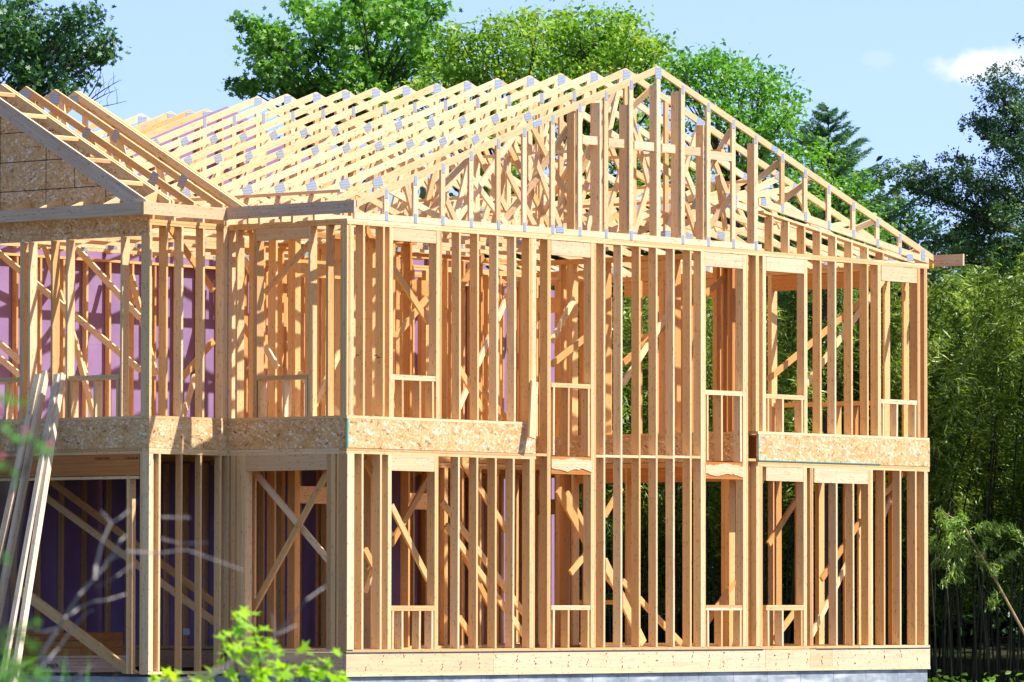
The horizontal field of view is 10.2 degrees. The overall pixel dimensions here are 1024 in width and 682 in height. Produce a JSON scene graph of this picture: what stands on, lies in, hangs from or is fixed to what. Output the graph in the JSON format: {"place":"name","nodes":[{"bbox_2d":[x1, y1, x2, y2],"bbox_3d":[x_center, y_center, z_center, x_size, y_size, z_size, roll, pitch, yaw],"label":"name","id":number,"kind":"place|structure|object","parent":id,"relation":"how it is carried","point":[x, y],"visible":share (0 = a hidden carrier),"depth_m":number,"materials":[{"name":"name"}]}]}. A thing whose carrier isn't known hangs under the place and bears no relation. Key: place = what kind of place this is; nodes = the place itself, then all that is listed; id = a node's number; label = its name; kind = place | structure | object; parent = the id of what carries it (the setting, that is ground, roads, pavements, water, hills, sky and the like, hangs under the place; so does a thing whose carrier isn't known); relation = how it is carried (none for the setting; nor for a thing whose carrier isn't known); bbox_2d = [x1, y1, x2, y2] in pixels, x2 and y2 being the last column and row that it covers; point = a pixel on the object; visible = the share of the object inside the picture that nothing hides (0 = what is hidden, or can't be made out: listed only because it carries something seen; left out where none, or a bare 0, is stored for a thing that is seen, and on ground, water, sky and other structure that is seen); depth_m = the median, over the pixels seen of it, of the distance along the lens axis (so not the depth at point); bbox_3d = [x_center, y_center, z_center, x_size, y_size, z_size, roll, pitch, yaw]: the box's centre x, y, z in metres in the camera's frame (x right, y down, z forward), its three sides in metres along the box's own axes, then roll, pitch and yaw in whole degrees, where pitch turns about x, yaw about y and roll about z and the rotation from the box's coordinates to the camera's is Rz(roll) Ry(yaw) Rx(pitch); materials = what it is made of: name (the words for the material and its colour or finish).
{"place":"outdoors","nodes":[
{"label":"outdoors","id":0,"kind":"place"},
{"bbox_2d":[0,392,52,681],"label":"flowering shrub","id":1,"kind":"object","parent":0,"point":[16,441],"visible":1,"depth_m":15.00,"materials":[{"name":"green plant"}]},
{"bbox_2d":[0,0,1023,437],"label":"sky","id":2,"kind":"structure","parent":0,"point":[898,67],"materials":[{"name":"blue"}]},
{"bbox_2d":[609,598,1023,681],"bbox_3d":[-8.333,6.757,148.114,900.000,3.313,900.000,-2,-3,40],"label":"ground","id":3,"kind":"structure","parent":0,"point":[968,639],"depth_m":107.38,"materials":[{"name":"green plant"}]},
{"bbox_2d":[0,373,40,545],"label":"lumber board","id":4,"kind":"object","parent":3,"relation":"on","point":[26,426],"visible":0.71,"depth_m":78.67,"materials":[{"name":"grey wood"}]},
{"bbox_2d":[0,370,49,614],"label":"lumber board","id":5,"kind":"object","parent":3,"relation":"on","point":[39,404],"visible":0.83,"depth_m":78.55,"materials":[{"name":"beige wood"}]},
{"bbox_2d":[0,373,59,674],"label":"lumber board","id":6,"kind":"object","parent":3,"relation":"on","point":[26,546],"visible":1,"depth_m":77.87,"materials":[{"name":"grey wood"}]},
{"bbox_2d":[11,372,65,681],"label":"lumber board","id":7,"kind":"object","parent":3,"relation":"on","point":[34,549],"visible":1,"depth_m":77.84,"materials":[{"name":"beige wood"}]},
{"bbox_2d":[0,646,90,681],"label":"tall grass","id":8,"kind":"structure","parent":3,"relation":"on","point":[18,679],"depth_m":24.00,"materials":[{"name":"green plant"}]},
{"bbox_2d":[0,0,131,109],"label":"oak tree","id":9,"kind":"object","parent":3,"relation":"on","point":[33,71],"visible":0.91,"depth_m":99.62,"materials":[{"name":"green plant"}]},
{"bbox_2d":[0,493,331,681],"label":"dead bush","id":10,"kind":"object","parent":3,"relation":"on","point":[68,613],"visible":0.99,"depth_m":21.00,"materials":[{"name":"grey plant"}]},
{"bbox_2d":[148,605,349,681],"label":"maple sapling","id":11,"kind":"object","parent":3,"relation":"on","point":[260,674],"visible":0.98,"depth_m":31.99,"materials":[{"name":"green plant"}]},
{"bbox_2d":[217,0,462,183],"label":"maple tree","id":12,"kind":"object","parent":3,"relation":"on","point":[369,67],"visible":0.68,"depth_m":107.23,"materials":[{"name":"green plant"}]},
{"bbox_2d":[378,0,564,270],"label":"ash tree","id":13,"kind":"object","parent":3,"relation":"on","point":[478,73],"visible":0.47,"depth_m":103.27,"materials":[{"name":"green plant"}]},
{"bbox_2d":[0,66,963,681],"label":"house frame","id":14,"kind":"object","parent":3,"relation":"on","point":[290,370],"visible":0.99,"depth_m":82.95,"materials":[{"name":"wood"}]},
{"bbox_2d":[22,632,123,669],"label":"panel stack","id":15,"kind":"object","parent":14,"relation":"on","point":[71,644],"visible":0.43,"depth_m":82.79,"materials":[{"name":"brown wood"}]},
{"bbox_2d":[39,655,125,671],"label":"lumber pack","id":16,"kind":"object","parent":14,"relation":"on","point":[76,663],"visible":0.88,"depth_m":80.37,"materials":[{"name":"brown wood"}]},
{"bbox_2d":[183,629,189,634],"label":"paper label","id":17,"kind":"object","parent":14,"relation":"hanging from","point":[186,631],"visible":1,"depth_m":82.64,"materials":[{"name":"blue paper"}]},
{"bbox_2d":[516,0,695,645],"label":"ash tree","id":18,"kind":"object","parent":3,"relation":"on","point":[601,52],"visible":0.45,"depth_m":105.51,"materials":[{"name":"green plant"}]},
{"bbox_2d":[419,156,1023,650],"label":"woods","id":19,"kind":"object","parent":3,"relation":"on","point":[1003,624],"visible":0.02,"depth_m":109.97,"materials":[{"name":"green plant"}]},
{"bbox_2d":[645,38,825,604],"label":"birch tree","id":20,"kind":"object","parent":3,"relation":"on","point":[716,92],"visible":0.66,"depth_m":101.64,"materials":[{"name":"green plant"}]},
{"bbox_2d":[516,211,1023,677],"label":"bamboo","id":21,"kind":"object","parent":3,"relation":"on","point":[956,341],"depth_m":98.91,"materials":[{"name":"green plant"}]},
{"bbox_2d":[578,217,1023,681],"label":"bamboo culms","id":22,"kind":"object","parent":3,"relation":"on","point":[944,636],"visible":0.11,"depth_m":101.01,"materials":[{"name":"green plant"}]},
{"bbox_2d":[678,102,979,322],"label":"spruce tree","id":23,"kind":"object","parent":3,"relation":"on","point":[849,151],"visible":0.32,"depth_m":98.20,"materials":[{"name":"green plant"}]},
{"bbox_2d":[770,130,907,643],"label":"birch tree","id":24,"kind":"object","parent":3,"relation":"on","point":[813,157],"visible":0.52,"depth_m":96.97,"materials":[{"name":"green plant"}]},
{"bbox_2d":[837,188,996,644],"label":"birch tree","id":25,"kind":"object","parent":3,"relation":"on","point":[918,222],"visible":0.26,"depth_m":103.59,"materials":[{"name":"green plant"}]},
{"bbox_2d":[873,33,1023,280],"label":"pine tree","id":26,"kind":"object","parent":3,"relation":"on","point":[988,217],"visible":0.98,"depth_m":97.77,"materials":[{"name":"green plant"}]},
{"bbox_2d":[945,567,952,681],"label":"bamboo stem","id":27,"kind":"object","parent":3,"relation":"on","point":[950,653],"visible":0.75,"depth_m":96.89,"materials":[{"name":"plant"}]},
{"bbox_2d":[957,597,961,681],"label":"bamboo stem","id":28,"kind":"object","parent":3,"relation":"on","point":[960,652],"visible":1,"depth_m":96.99,"materials":[{"name":"plant"}]},
{"bbox_2d":[973,602,976,681],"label":"bamboo stem","id":29,"kind":"object","parent":3,"relation":"on","point":[975,649],"visible":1,"depth_m":97.09,"materials":[{"name":"plant"}]},
{"bbox_2d":[927,669,1023,681],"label":"undergrowth","id":30,"kind":"object","parent":3,"relation":"on","point":[990,679],"visible":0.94,"depth_m":95.84,"materials":[{"name":"green plant"}]},
{"bbox_2d":[928,506,1023,634],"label":"leaning bamboo","id":31,"kind":"object","parent":3,"relation":"on","point":[958,521],"visible":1,"depth_m":95.48,"materials":[{"name":"green plant"}]},
{"bbox_2d":[975,554,990,676],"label":"bamboo stem","id":32,"kind":"object","parent":3,"relation":"on","point":[986,648],"visible":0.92,"depth_m":97.19,"materials":[{"name":"plant"}]},
{"bbox_2d":[983,592,989,681],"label":"bamboo stem","id":33,"kind":"object","parent":3,"relation":"on","point":[986,626],"visible":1,"depth_m":97.30,"materials":[{"name":"plant"}]},
{"bbox_2d":[996,572,998,681],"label":"bamboo stem","id":34,"kind":"object","parent":3,"relation":"on","point":[997,634],"visible":0.67,"depth_m":97.59,"materials":[{"name":"green plant"}]},
{"bbox_2d":[1008,549,1011,681],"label":"bamboo stem","id":35,"kind":"object","parent":3,"relation":"on","point":[1010,648],"visible":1,"depth_m":97.39,"materials":[{"name":"plant"}]},
{"bbox_2d":[1016,550,1021,681],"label":"bamboo stem","id":36,"kind":"object","parent":3,"relation":"on","point":[1018,646],"visible":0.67,"depth_m":97.49,"materials":[{"name":"plant"}]}
]}

